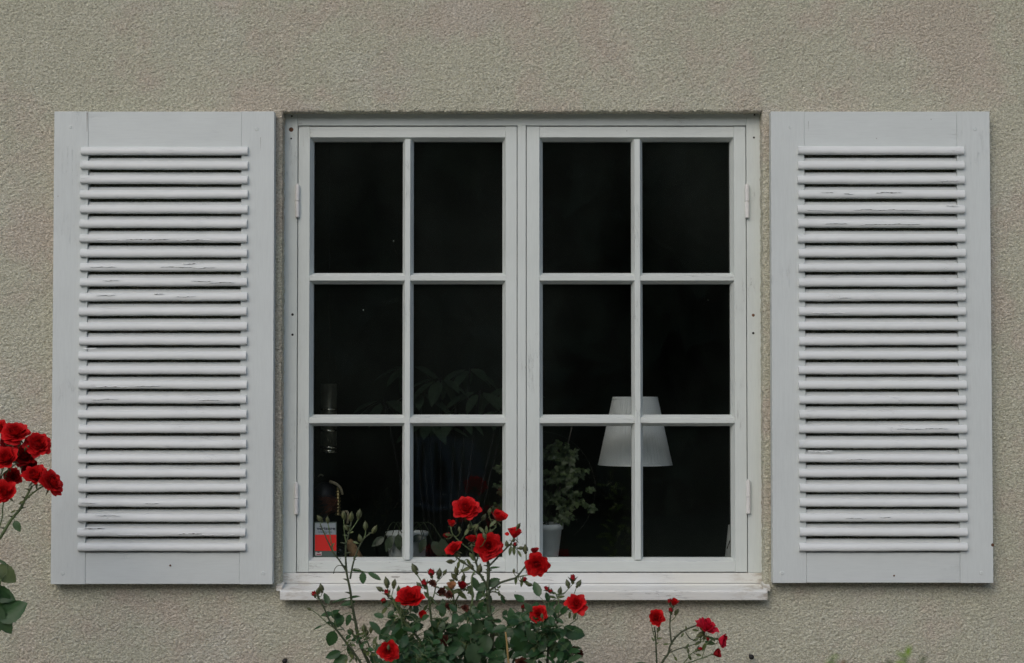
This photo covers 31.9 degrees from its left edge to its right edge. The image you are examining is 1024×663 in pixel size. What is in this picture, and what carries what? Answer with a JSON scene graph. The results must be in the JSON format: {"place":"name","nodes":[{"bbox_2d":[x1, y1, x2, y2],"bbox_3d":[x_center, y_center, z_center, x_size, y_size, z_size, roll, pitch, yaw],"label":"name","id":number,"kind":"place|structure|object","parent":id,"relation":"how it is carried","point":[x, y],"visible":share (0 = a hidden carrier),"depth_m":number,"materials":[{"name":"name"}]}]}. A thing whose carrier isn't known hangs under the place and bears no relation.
{"place":"outdoors","nodes":[
{"label":"outdoors","id":0,"kind":"place"},
{"bbox_2d":[314,474,348,523],"bbox_3d":[-0.480,0.495,4.714,0.085,0.244,0.101,1,-2,-19],"label":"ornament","id":1,"kind":"object","parent":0,"point":[327,498],"visible":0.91,"depth_m":4.70,"materials":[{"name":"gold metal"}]},
{"bbox_2d":[337,546,344,556],"bbox_3d":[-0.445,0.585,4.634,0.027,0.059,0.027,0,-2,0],"label":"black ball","id":2,"kind":"object","parent":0,"point":[340,551],"visible":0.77,"depth_m":4.62,"materials":[{"name":"black"}]},
{"bbox_2d":[347,539,362,556],"bbox_3d":[-0.408,0.569,4.634,0.046,0.066,0.032,1,-2,-30],"label":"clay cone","id":3,"kind":"object","parent":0,"point":[351,547],"visible":0.46,"depth_m":4.62,"materials":[{"name":"brown ceramic"}]},
{"bbox_2d":[314,143,729,556],"bbox_3d":[0.000,0.211,6.783,4.800,2.500,4.588,0,-2,0],"label":"room interior","id":4,"kind":"object","parent":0,"point":[586,229],"depth_m":9.09,"materials":[{"name":"black"}]},
{"bbox_2d":[320,143,336,452],"bbox_3d":[-0.491,-0.362,4.824,0.046,1.376,0.046,0,-2,0],"label":"pendant lamp","id":5,"kind":"object","parent":4,"relation":"hanging from","point":[328,407],"visible":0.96,"depth_m":4.79,"materials":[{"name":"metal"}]},
{"bbox_2d":[354,366,544,556],"bbox_3d":[-0.189,0.757,5.389,0.582,1.321,0.389,0,-2,0],"label":"umbrella plant","id":6,"kind":"object","parent":4,"relation":"on","point":[439,389],"visible":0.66,"depth_m":5.40,"materials":[{"name":"green plant"}]},
{"bbox_2d":[725,524,729,556],"bbox_3d":[0.611,0.558,4.635,0.127,0.113,0.126,0,-2,0],"label":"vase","id":7,"kind":"object","parent":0,"point":[727,552],"visible":0.09,"depth_m":4.62,"materials":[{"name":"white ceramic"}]},
{"bbox_2d":[826,655,846,662],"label":"garden shrub","id":8,"kind":"object","parent":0,"point":[831,659],"visible":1,"depth_m":2.15,"materials":[{"name":"green plant"}]},
{"bbox_2d":[886,646,929,662],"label":"garden shrub","id":9,"kind":"object","parent":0,"point":[907,651],"visible":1,"depth_m":2.13,"materials":[{"name":"green plant"}]},
{"label":"ground","id":10,"kind":"structure","parent":0,"visible":0},
{"bbox_2d":[0,0,1023,662],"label":"house wall","id":11,"kind":"structure","parent":10,"relation":"on","point":[762,58],"depth_m":4.50,"materials":[{"name":"paint"}]},
{"bbox_2d":[51,111,275,583],"bbox_3d":[-0.866,0.038,4.453,0.548,1.173,0.044,0,-2,0],"label":"shutter","id":12,"kind":"object","parent":11,"relation":"attached to","point":[82,137],"visible":1,"depth_m":4.44,"materials":[{"name":"paint"}]},
{"bbox_2d":[276,113,769,599],"bbox_3d":[0.026,0.060,4.672,1.324,1.222,0.456,0,-2,0],"label":"casement window","id":13,"kind":"structure","parent":11,"relation":"attached to","point":[522,279],"depth_m":4.52,"materials":[{"name":"paint"}]},
{"bbox_2d":[314,522,336,556],"bbox_3d":[-0.471,0.526,4.528,0.056,0.089,0.002,0,-2,0],"label":"alarm sticker","id":14,"kind":"object","parent":13,"relation":"attached to","point":[322,548],"visible":0.87,"depth_m":4.53,"materials":[{"name":"red paper"}]},
{"bbox_2d":[372,522,447,556],"bbox_3d":[-0.260,0.552,4.630,0.197,0.124,0.122,0,-2,0],"label":"potted plant","id":15,"kind":"object","parent":13,"relation":"on","point":[393,544],"visible":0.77,"depth_m":4.57,"materials":[{"name":"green plant"}]},
{"bbox_2d":[488,426,597,556],"bbox_3d":[0.082,0.430,4.670,0.291,0.371,0.130,0,-2,0],"label":"potted plant","id":16,"kind":"object","parent":13,"relation":"on","point":[552,525],"visible":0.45,"depth_m":4.64,"materials":[{"name":"green plant"}]},
{"bbox_2d":[598,397,672,466],"bbox_3d":[0.327,0.396,4.760,0.198,0.444,0.199,0,-2,0],"label":"table lamp","id":17,"kind":"object","parent":13,"relation":"on","point":[616,448],"visible":0.68,"depth_m":4.70,"materials":[{"name":"white fabric lampshade"}]},
{"bbox_2d":[769,111,993,582],"bbox_3d":[0.918,0.037,4.453,0.548,1.170,0.044,0,-2,0],"label":"shutter","id":18,"kind":"object","parent":11,"relation":"attached to","point":[962,137],"visible":1,"depth_m":4.44,"materials":[{"name":"paint"}]},
{"label":"flower bed","id":19,"kind":"structure","parent":10,"relation":"on","visible":0},
{"bbox_2d":[0,419,62,633],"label":"rose bush","id":20,"kind":"object","parent":19,"relation":"on","point":[27,451],"visible":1,"depth_m":4.04,"materials":[{"name":"red plant"}]},
{"bbox_2d":[306,496,587,662],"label":"rose bush","id":21,"kind":"object","parent":19,"relation":"on","point":[473,642],"visible":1,"depth_m":4.02,"materials":[{"name":"green plant"}]},
{"bbox_2d":[637,598,726,662],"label":"rose bush","id":22,"kind":"object","parent":19,"relation":"on","point":[657,619],"visible":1,"depth_m":4.16,"materials":[{"name":"red plant"}]}
]}

